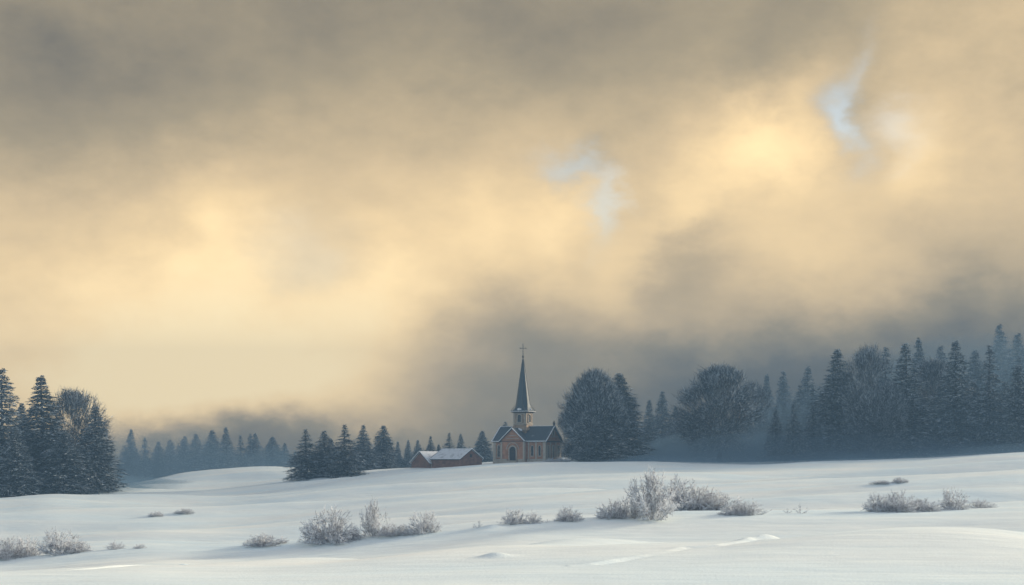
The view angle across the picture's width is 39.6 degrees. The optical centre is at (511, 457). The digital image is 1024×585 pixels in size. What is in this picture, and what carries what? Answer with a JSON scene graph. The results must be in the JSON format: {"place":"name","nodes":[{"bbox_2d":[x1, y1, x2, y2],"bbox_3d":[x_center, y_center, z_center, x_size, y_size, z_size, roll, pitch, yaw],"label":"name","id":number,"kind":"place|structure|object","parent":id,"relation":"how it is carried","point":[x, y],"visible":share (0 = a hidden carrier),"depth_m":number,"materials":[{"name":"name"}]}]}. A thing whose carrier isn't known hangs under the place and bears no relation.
{"place":"outdoors","nodes":[
{"label":"outdoors","id":0,"kind":"place"},
{"bbox_2d":[0,452,1023,584],"bbox_3d":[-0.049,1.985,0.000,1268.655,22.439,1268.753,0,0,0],"label":"snow ground","id":1,"kind":"structure","parent":0,"point":[835,535],"depth_m":59.45,"materials":[{"name":"snow"}]},
{"bbox_2d":[0,536,35,559],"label":"frosted bush","id":2,"kind":"object","parent":1,"relation":"on","point":[5,553],"visible":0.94,"depth_m":60.07,"materials":[{"name":"plant"}]},
{"bbox_2d":[0,368,39,485],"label":"spruce tree","id":3,"kind":"object","parent":1,"relation":"on","point":[6,417],"visible":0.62,"depth_m":261.52,"materials":[{"name":"green plant"}]},
{"bbox_2d":[10,403,31,448],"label":"spruce tree","id":4,"kind":"object","parent":1,"relation":"on","point":[21,406],"visible":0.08,"depth_m":284.88,"materials":[{"name":"green plant"}]},
{"bbox_2d":[0,427,45,497],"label":"spruce tree","id":5,"kind":"object","parent":1,"relation":"on","point":[16,477],"visible":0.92,"depth_m":254.90,"materials":[{"name":"green plant"}]},
{"bbox_2d":[10,536,44,556],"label":"frosted bush","id":6,"kind":"object","parent":1,"relation":"on","point":[35,550],"visible":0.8,"depth_m":60.59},
{"bbox_2d":[16,375,81,490],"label":"spruce tree","id":7,"kind":"object","parent":1,"relation":"on","point":[42,437],"visible":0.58,"depth_m":268.48,"materials":[{"name":"green plant"}]},
{"bbox_2d":[34,527,78,555],"bbox_3d":[-18.935,3.564,60.072,2.067,1.281,2.047,0,0,42],"label":"frosted bush","id":8,"kind":"object","parent":1,"relation":"on","point":[54,549],"visible":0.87,"depth_m":59.82,"materials":[{"name":"plant"}]},
{"bbox_2d":[24,432,99,495],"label":"spruce tree","id":9,"kind":"object","parent":1,"relation":"on","point":[60,472],"visible":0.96,"depth_m":260.91,"materials":[{"name":"green plant"}]},
{"bbox_2d":[38,385,116,473],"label":"broadleaf tree","id":10,"kind":"object","parent":1,"relation":"on","point":[74,399],"visible":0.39,"depth_m":274.35,"materials":[{"name":"grey plant"}]},
{"bbox_2d":[62,540,93,552],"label":"frosted bush","id":11,"kind":"object","parent":1,"relation":"on","point":[81,548],"visible":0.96,"depth_m":59.80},
{"bbox_2d":[71,405,129,493],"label":"spruce tree","id":12,"kind":"object","parent":1,"relation":"on","point":[97,451],"visible":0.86,"depth_m":267.26,"materials":[{"name":"green plant"}]},
{"bbox_2d":[104,542,124,549],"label":"frosted bush","id":13,"kind":"object","parent":1,"relation":"on","point":[115,547],"visible":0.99,"depth_m":60.01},
{"bbox_2d":[121,429,144,480],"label":"spruce tree","id":14,"kind":"object","parent":1,"relation":"on","point":[130,448],"visible":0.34,"depth_m":629.57,"materials":[{"name":"green plant"}]},
{"bbox_2d":[133,543,146,548],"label":"frosted bush","id":15,"kind":"object","parent":1,"relation":"on","point":[138,547],"visible":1,"depth_m":59.43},
{"bbox_2d":[137,437,152,480],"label":"spruce tree","id":16,"kind":"object","parent":1,"relation":"on","point":[143,460],"visible":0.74,"depth_m":628.56,"materials":[{"name":"green plant"}]},
{"bbox_2d":[148,511,163,516],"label":"frosted bush","id":17,"kind":"object","parent":1,"relation":"on","point":[157,514],"visible":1,"depth_m":144.15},
{"bbox_2d":[145,441,169,480],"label":"spruce tree","id":18,"kind":"object","parent":1,"relation":"on","point":[160,450],"visible":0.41,"depth_m":629.02,"materials":[{"name":"green plant"}]},
{"bbox_2d":[160,440,177,476],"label":"spruce tree","id":19,"kind":"object","parent":1,"relation":"on","point":[170,453],"visible":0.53,"depth_m":628.87,"materials":[{"name":"green plant"}]},
{"bbox_2d":[170,436,191,474],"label":"spruce tree","id":20,"kind":"object","parent":1,"relation":"on","point":[184,448],"visible":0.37,"depth_m":584.26,"materials":[{"name":"green plant"}]},
{"bbox_2d":[172,508,195,513],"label":"frosted bush","id":21,"kind":"object","parent":1,"relation":"on","point":[183,511],"visible":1,"depth_m":146.04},
{"bbox_2d":[178,434,210,472],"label":"spruce tree","id":22,"kind":"object","parent":1,"relation":"on","point":[194,460],"visible":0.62,"depth_m":561.25,"materials":[{"name":"green plant"}]},
{"bbox_2d":[192,430,223,470],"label":"spruce tree","id":23,"kind":"object","parent":1,"relation":"on","point":[209,455],"visible":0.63,"depth_m":548.32,"materials":[{"name":"green plant"}]},
{"bbox_2d":[215,427,239,468],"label":"spruce tree","id":24,"kind":"object","parent":1,"relation":"on","point":[228,460],"visible":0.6,"depth_m":537.08,"materials":[{"name":"green plant"}]},
{"bbox_2d":[231,435,254,467],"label":"spruce tree","id":25,"kind":"object","parent":1,"relation":"on","point":[241,458],"visible":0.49,"depth_m":549.59,"materials":[{"name":"green plant"}]},
{"bbox_2d":[242,434,258,465],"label":"spruce tree","id":26,"kind":"object","parent":1,"relation":"on","point":[250,437],"visible":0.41,"depth_m":561.54,"materials":[{"name":"green plant"}]},
{"bbox_2d":[244,433,266,466],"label":"spruce tree","id":27,"kind":"object","parent":1,"relation":"on","point":[258,457],"visible":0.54,"depth_m":561.24,"materials":[{"name":"green plant"}]},
{"bbox_2d":[242,533,288,546],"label":"frosted bush","id":28,"kind":"object","parent":1,"relation":"on","point":[265,541],"visible":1,"depth_m":58.55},
{"bbox_2d":[260,437,289,466],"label":"spruce tree","id":29,"kind":"object","parent":1,"relation":"on","point":[274,450],"visible":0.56,"depth_m":583.84,"materials":[{"name":"green plant"}]},
{"bbox_2d":[278,443,292,466],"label":"spruce tree","id":30,"kind":"object","parent":1,"relation":"on","point":[284,451],"visible":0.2,"depth_m":596.39,"materials":[{"name":"green plant"}]},
{"bbox_2d":[282,429,327,481],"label":"spruce tree","id":31,"kind":"object","parent":1,"relation":"on","point":[301,472],"visible":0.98,"depth_m":280.27,"materials":[{"name":"green plant"}]},
{"bbox_2d":[311,431,340,477],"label":"spruce tree","id":32,"kind":"object","parent":1,"relation":"on","point":[324,442],"visible":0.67,"depth_m":283.26,"materials":[{"name":"green plant"}]},
{"bbox_2d":[297,505,362,544],"bbox_3d":[-7.485,2.741,58.372,2.766,1.692,2.782,0,0,11],"label":"frosted bush","id":33,"kind":"object","parent":1,"relation":"on","point":[320,536],"visible":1,"depth_m":58.02,"materials":[{"name":"plant"}]},
{"bbox_2d":[316,425,372,478],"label":"spruce tree","id":34,"kind":"object","parent":1,"relation":"on","point":[346,468],"visible":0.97,"depth_m":280.13,"materials":[{"name":"green plant"}]},
{"bbox_2d":[342,526,364,540],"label":"frosted bush","id":35,"kind":"object","parent":1,"relation":"on","point":[356,537],"visible":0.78,"depth_m":58.40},
{"bbox_2d":[350,425,383,470],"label":"spruce tree","id":36,"kind":"object","parent":1,"relation":"on","point":[369,455],"visible":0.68,"depth_m":344.27,"materials":[{"name":"green plant"}]},
{"bbox_2d":[359,495,394,536],"bbox_3d":[-5.657,2.474,58.833,1.536,1.821,1.423,0,0,19],"label":"frosted bush","id":37,"kind":"object","parent":1,"relation":"on","point":[372,523],"visible":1,"depth_m":58.69,"materials":[{"name":"plant"}]},
{"bbox_2d":[372,425,399,468],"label":"spruce tree","id":38,"kind":"object","parent":1,"relation":"on","point":[387,456],"visible":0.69,"depth_m":349.32,"materials":[{"name":"green plant"}]},
{"bbox_2d":[375,523,414,536],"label":"frosted bush","id":39,"kind":"object","parent":1,"relation":"on","point":[398,531],"visible":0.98,"depth_m":58.44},
{"bbox_2d":[391,441,404,467],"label":"spruce tree","id":40,"kind":"object","parent":1,"relation":"on","point":[401,461],"visible":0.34,"depth_m":419.43,"materials":[{"name":"green plant"}]},
{"bbox_2d":[401,440,412,467],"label":"spruce tree","id":41,"kind":"object","parent":1,"relation":"on","point":[406,456],"visible":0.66,"depth_m":419.51,"materials":[{"name":"green plant"}]},
{"bbox_2d":[410,440,422,464],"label":"spruce tree","id":42,"kind":"object","parent":1,"relation":"on","point":[416,450],"visible":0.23,"depth_m":409.67,"materials":[{"name":"green plant"}]},
{"bbox_2d":[403,510,443,533],"bbox_3d":[-3.753,2.674,58.508,1.611,1.131,1.626,0,0,-42],"label":"frosted bush","id":43,"kind":"object","parent":1,"relation":"on","point":[429,528],"visible":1,"depth_m":58.33,"materials":[{"name":"plant"}]},
{"bbox_2d":[424,437,436,450],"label":"spruce tree","id":44,"kind":"object","parent":1,"relation":"on","point":[430,446],"visible":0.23,"depth_m":339.83,"materials":[{"name":"green plant"}]},
{"bbox_2d":[409,448,483,467],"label":"barn","id":45,"kind":"structure","parent":1,"relation":"on","point":[448,457],"depth_m":284.27,"materials":[{"name":"brick"}]},
{"bbox_2d":[442,433,455,447],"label":"spruce tree","id":46,"kind":"object","parent":1,"relation":"on","point":[448,445],"visible":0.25,"depth_m":331.88,"materials":[{"name":"green plant"}]},
{"bbox_2d":[455,434,466,447],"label":"spruce tree","id":47,"kind":"object","parent":1,"relation":"on","point":[460,444],"visible":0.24,"depth_m":379.95,"materials":[{"name":"green plant"}]},
{"bbox_2d":[473,431,492,461],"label":"spruce tree","id":48,"kind":"object","parent":1,"relation":"on","point":[482,449],"visible":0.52,"depth_m":389.19,"materials":[{"name":"green plant"}]},
{"bbox_2d":[496,508,527,524],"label":"frosted bush","id":49,"kind":"object","parent":1,"relation":"on","point":[511,519],"visible":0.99,"depth_m":59.12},
{"bbox_2d":[491,348,563,463],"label":"church","id":50,"kind":"structure","parent":1,"relation":"on","point":[522,439],"depth_m":289.11,"materials":[{"name":"brick"}]},
{"bbox_2d":[496,444,499,457],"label":"window","id":51,"kind":"structure","parent":50,"relation":"in","point":[498,446],"depth_m":291.06,"materials":[{"name":"grey glass"}]},
{"bbox_2d":[506,442,518,460],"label":"door","id":52,"kind":"structure","parent":50,"relation":"in","point":[512,451],"depth_m":288.24,"materials":[{"name":"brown wood"}]},
{"bbox_2d":[530,445,533,456],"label":"window","id":53,"kind":"structure","parent":50,"relation":"in","point":[532,447],"depth_m":287.11,"materials":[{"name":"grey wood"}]},
{"bbox_2d":[537,445,541,456],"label":"window","id":54,"kind":"structure","parent":50,"relation":"in","point":[539,447],"depth_m":286.27,"materials":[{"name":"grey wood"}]},
{"bbox_2d":[547,444,549,457],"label":"window","id":55,"kind":"structure","parent":50,"relation":"in","point":[548,447],"depth_m":286.76,"materials":[{"name":"grey glass"}]},
{"bbox_2d":[552,444,554,457],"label":"window","id":56,"kind":"structure","parent":50,"relation":"in","point":[553,446],"depth_m":288.66,"materials":[{"name":"grey glass"}]},
{"bbox_2d":[39,356,1023,484],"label":"distant wood","id":57,"kind":"object","parent":1,"relation":"on","point":[663,450],"visible":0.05,"depth_m":394.44,"materials":[{"name":"plant"}]},
{"bbox_2d":[521,510,543,523],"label":"frosted bush","id":58,"kind":"object","parent":1,"relation":"on","point":[532,519],"visible":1,"depth_m":59.17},
{"bbox_2d":[542,458,559,461],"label":"frosted bush","id":59,"kind":"object","parent":1,"relation":"on","point":[549,460],"visible":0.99,"depth_m":279.38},
{"bbox_2d":[552,457,570,461],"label":"frosted bush","id":60,"kind":"object","parent":1,"relation":"on","point":[564,460],"visible":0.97,"depth_m":279.49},
{"bbox_2d":[553,506,584,521],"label":"frosted bush","id":61,"kind":"object","parent":1,"relation":"on","point":[564,517],"visible":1,"depth_m":59.56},
{"bbox_2d":[555,399,592,460],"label":"broadleaf tree","id":62,"kind":"object","parent":1,"relation":"on","point":[565,452],"visible":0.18,"depth_m":285.85,"materials":[{"name":"grey plant"}]},
{"bbox_2d":[556,366,633,460],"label":"broadleaf tree","id":63,"kind":"object","parent":1,"relation":"on","point":[596,394],"visible":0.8,"depth_m":280.24,"materials":[{"name":"grey plant"}]},
{"bbox_2d":[570,416,632,461],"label":"spruce tree","id":64,"kind":"object","parent":1,"relation":"on","point":[606,455],"visible":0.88,"depth_m":277.46,"materials":[{"name":"green plant"}]},
{"bbox_2d":[594,498,628,518],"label":"frosted bush","id":65,"kind":"object","parent":1,"relation":"on","point":[605,514],"visible":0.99,"depth_m":60.34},
{"bbox_2d":[606,379,641,427],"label":"broadleaf tree","id":66,"kind":"object","parent":1,"relation":"on","point":[628,411],"visible":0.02,"depth_m":289.48,"materials":[{"name":"grey plant"}]},
{"bbox_2d":[592,373,656,461],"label":"spruce tree","id":67,"kind":"object","parent":1,"relation":"on","point":[637,454],"visible":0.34,"depth_m":286.52,"materials":[{"name":"green plant"}]},
{"bbox_2d":[614,493,645,517],"bbox_3d":[5.006,2.096,60.743,1.591,1.213,1.606,0,0,0],"label":"frosted bush","id":68,"kind":"object","parent":1,"relation":"on","point":[634,513],"visible":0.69,"depth_m":60.43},
{"bbox_2d":[635,401,664,445],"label":"spruce tree","id":69,"kind":"object","parent":1,"relation":"on","point":[648,411],"visible":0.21,"depth_m":439.56,"materials":[{"name":"green plant"}]},
{"bbox_2d":[624,465,680,519],"bbox_3d":[6.010,1.514,59.905,2.442,2.505,2.635,0,0,-14],"label":"frosted bush","id":70,"kind":"object","parent":1,"relation":"on","point":[648,508],"visible":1,"depth_m":59.86,"materials":[{"name":"plant"}]},
{"bbox_2d":[642,391,675,455],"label":"spruce tree","id":71,"kind":"object","parent":1,"relation":"on","point":[660,411],"visible":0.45,"depth_m":419.75,"materials":[{"name":"green plant"}]},
{"bbox_2d":[644,473,703,510],"bbox_3d":[7.455,1.651,65.297,3.110,1.938,3.093,0,0,-34],"label":"frosted bush","id":72,"kind":"object","parent":1,"relation":"on","point":[683,503],"visible":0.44,"depth_m":64.92,"materials":[{"name":"plant"}]},
{"bbox_2d":[668,407,686,452],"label":"spruce tree","id":73,"kind":"object","parent":1,"relation":"on","point":[675,419],"visible":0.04,"depth_m":459.51,"materials":[{"name":"green plant"}]},
{"bbox_2d":[663,420,714,456],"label":"broadleaf tree","id":74,"kind":"object","parent":1,"relation":"on","point":[683,452],"visible":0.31,"depth_m":333.04,"materials":[{"name":"grey plant"}]},
{"bbox_2d":[677,482,722,510],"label":"frosted bush","id":75,"kind":"object","parent":1,"relation":"on","point":[702,495],"visible":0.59,"depth_m":65.06,"materials":[{"name":"plant"}]},
{"bbox_2d":[664,362,769,461],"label":"broadleaf tree","id":76,"kind":"object","parent":1,"relation":"on","point":[718,384],"visible":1,"depth_m":293.90,"materials":[{"name":"grey plant"}]},
{"bbox_2d":[695,490,745,510],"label":"frosted bush","id":77,"kind":"object","parent":1,"relation":"on","point":[723,500],"visible":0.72,"depth_m":65.06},
{"bbox_2d":[717,504,750,515],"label":"frosted bush","id":78,"kind":"object","parent":1,"relation":"on","point":[733,511],"visible":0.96,"depth_m":61.45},
{"bbox_2d":[736,498,771,514],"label":"frosted bush","id":79,"kind":"object","parent":1,"relation":"on","point":[753,510],"visible":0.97,"depth_m":61.42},
{"bbox_2d":[731,379,781,457],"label":"broadleaf tree","id":80,"kind":"object","parent":1,"relation":"on","point":[760,431],"visible":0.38,"depth_m":343.33,"materials":[{"name":"grey plant"}]},
{"bbox_2d":[753,374,775,426],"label":"spruce tree","id":81,"kind":"object","parent":1,"relation":"on","point":[766,387],"visible":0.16,"depth_m":519.57,"materials":[{"name":"green plant"}]},
{"bbox_2d":[758,409,791,461],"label":"spruce tree","id":82,"kind":"object","parent":1,"relation":"on","point":[772,450],"visible":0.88,"depth_m":285.61,"materials":[{"name":"green plant"}]},
{"bbox_2d":[775,371,793,420],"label":"spruce tree","id":83,"kind":"object","parent":1,"relation":"on","point":[783,391],"visible":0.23,"depth_m":519.27,"materials":[{"name":"green plant"}]},
{"bbox_2d":[773,403,813,460],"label":"spruce tree","id":84,"kind":"object","parent":1,"relation":"on","point":[791,440],"visible":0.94,"depth_m":283.33,"materials":[{"name":"green plant"}]},
{"bbox_2d":[787,366,820,426],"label":"spruce tree","id":85,"kind":"object","parent":1,"relation":"on","point":[806,392],"visible":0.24,"depth_m":479.82,"materials":[{"name":"green plant"}]},
{"bbox_2d":[794,405,834,459],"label":"spruce tree","id":86,"kind":"object","parent":1,"relation":"on","point":[812,431],"visible":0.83,"depth_m":287.21,"materials":[{"name":"green plant"}]},
{"bbox_2d":[802,349,872,459],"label":"spruce tree","id":87,"kind":"object","parent":1,"relation":"on","point":[838,447],"visible":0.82,"depth_m":290.67,"materials":[{"name":"green plant"}]},
{"bbox_2d":[832,342,894,457],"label":"broadleaf tree","id":88,"kind":"object","parent":1,"relation":"on","point":[861,388],"visible":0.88,"depth_m":286.39,"materials":[{"name":"grey plant"}]},
{"bbox_2d":[869,480,890,483],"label":"frosted bush","id":89,"kind":"object","parent":1,"relation":"on","point":[881,482],"visible":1,"depth_m":122.54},
{"bbox_2d":[861,493,899,512],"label":"frosted bush","id":90,"kind":"object","parent":1,"relation":"on","point":[874,507],"visible":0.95,"depth_m":63.16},
{"bbox_2d":[869,347,896,409],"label":"spruce tree","id":91,"kind":"object","parent":1,"relation":"on","point":[880,382],"visible":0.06,"depth_m":369.46,"materials":[{"name":"green plant"}]},
{"bbox_2d":[860,380,913,457],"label":"broadleaf tree","id":92,"kind":"object","parent":1,"relation":"on","point":[881,444],"visible":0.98,"depth_m":282.20,"materials":[{"name":"grey plant"}]},
{"bbox_2d":[876,489,923,512],"bbox_3d":[17.217,1.932,63.082,2.149,1.116,2.137,0,0,32],"label":"frosted bush","id":93,"kind":"object","parent":1,"relation":"on","point":[908,506],"visible":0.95,"depth_m":62.86,"materials":[{"name":"plant"}]},
{"bbox_2d":[891,477,908,482],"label":"frosted bush","id":94,"kind":"object","parent":1,"relation":"on","point":[899,481],"visible":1,"depth_m":122.54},
{"bbox_2d":[871,343,944,457],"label":"spruce tree","id":95,"kind":"object","parent":1,"relation":"on","point":[921,443],"visible":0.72,"depth_m":285.06,"materials":[{"name":"green plant"}]},
{"bbox_2d":[911,338,936,407],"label":"spruce tree","id":96,"kind":"object","parent":1,"relation":"on","point":[918,354],"visible":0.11,"depth_m":379.72,"materials":[{"name":"green plant"}]},
{"bbox_2d":[910,498,943,511],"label":"frosted bush","id":97,"kind":"object","parent":1,"relation":"on","point":[927,507],"visible":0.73,"depth_m":63.33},
{"bbox_2d":[907,356,960,440],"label":"broadleaf tree","id":98,"kind":"object","parent":1,"relation":"on","point":[931,368],"visible":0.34,"depth_m":300.06,"materials":[{"name":"grey plant"}]},
{"bbox_2d":[925,346,947,389],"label":"spruce tree","id":99,"kind":"object","parent":1,"relation":"on","point":[939,352],"visible":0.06,"depth_m":379.87,"materials":[{"name":"green plant"}]},
{"bbox_2d":[937,488,971,509],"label":"frosted bush","id":100,"kind":"object","parent":1,"relation":"on","point":[949,504],"visible":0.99,"depth_m":64.27,"materials":[{"name":"plant"}]},
{"bbox_2d":[917,340,992,455],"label":"spruce tree","id":101,"kind":"object","parent":1,"relation":"on","point":[957,441],"visible":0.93,"depth_m":284.91,"materials":[{"name":"green plant"}]},
{"bbox_2d":[940,382,993,452],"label":"spruce tree","id":102,"kind":"object","parent":1,"relation":"on","point":[974,385],"visible":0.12,"depth_m":291.51,"materials":[{"name":"green plant"}]},
{"bbox_2d":[965,349,992,399],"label":"spruce tree","id":103,"kind":"object","parent":1,"relation":"on","point":[976,365],"visible":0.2,"depth_m":369.32,"materials":[{"name":"green plant"}]},
{"bbox_2d":[962,499,998,507],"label":"frosted bush","id":104,"kind":"object","parent":1,"relation":"on","point":[979,504],"visible":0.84,"depth_m":66.80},
{"bbox_2d":[962,345,1014,452],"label":"spruce tree","id":105,"kind":"object","parent":1,"relation":"on","point":[990,401],"visible":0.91,"depth_m":282.80,"materials":[{"name":"green plant"}]},
{"bbox_2d":[987,324,1011,388],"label":"spruce tree","id":106,"kind":"object","parent":1,"relation":"on","point":[1000,347],"visible":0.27,"depth_m":519.57,"materials":[{"name":"green plant"}]},
{"bbox_2d":[993,381,1013,441],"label":"spruce tree","id":107,"kind":"object","parent":1,"relation":"on","point":[1002,391],"visible":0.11,"depth_m":299.72,"materials":[{"name":"green plant"}]},
{"bbox_2d":[991,365,1023,452],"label":"spruce tree","id":108,"kind":"object","parent":1,"relation":"on","point":[1013,421],"visible":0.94,"depth_m":279.00,"materials":[{"name":"green plant"}]},
{"bbox_2d":[999,333,1023,384],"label":"spruce tree","id":109,"kind":"object","parent":1,"relation":"on","point":[1017,340],"visible":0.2,"depth_m":430.08,"materials":[{"name":"green plant"}]},
{"bbox_2d":[0,0,1023,482],"label":"sky","id":110,"kind":"structure","parent":0,"point":[278,219],"materials":[{"name":"beige"}]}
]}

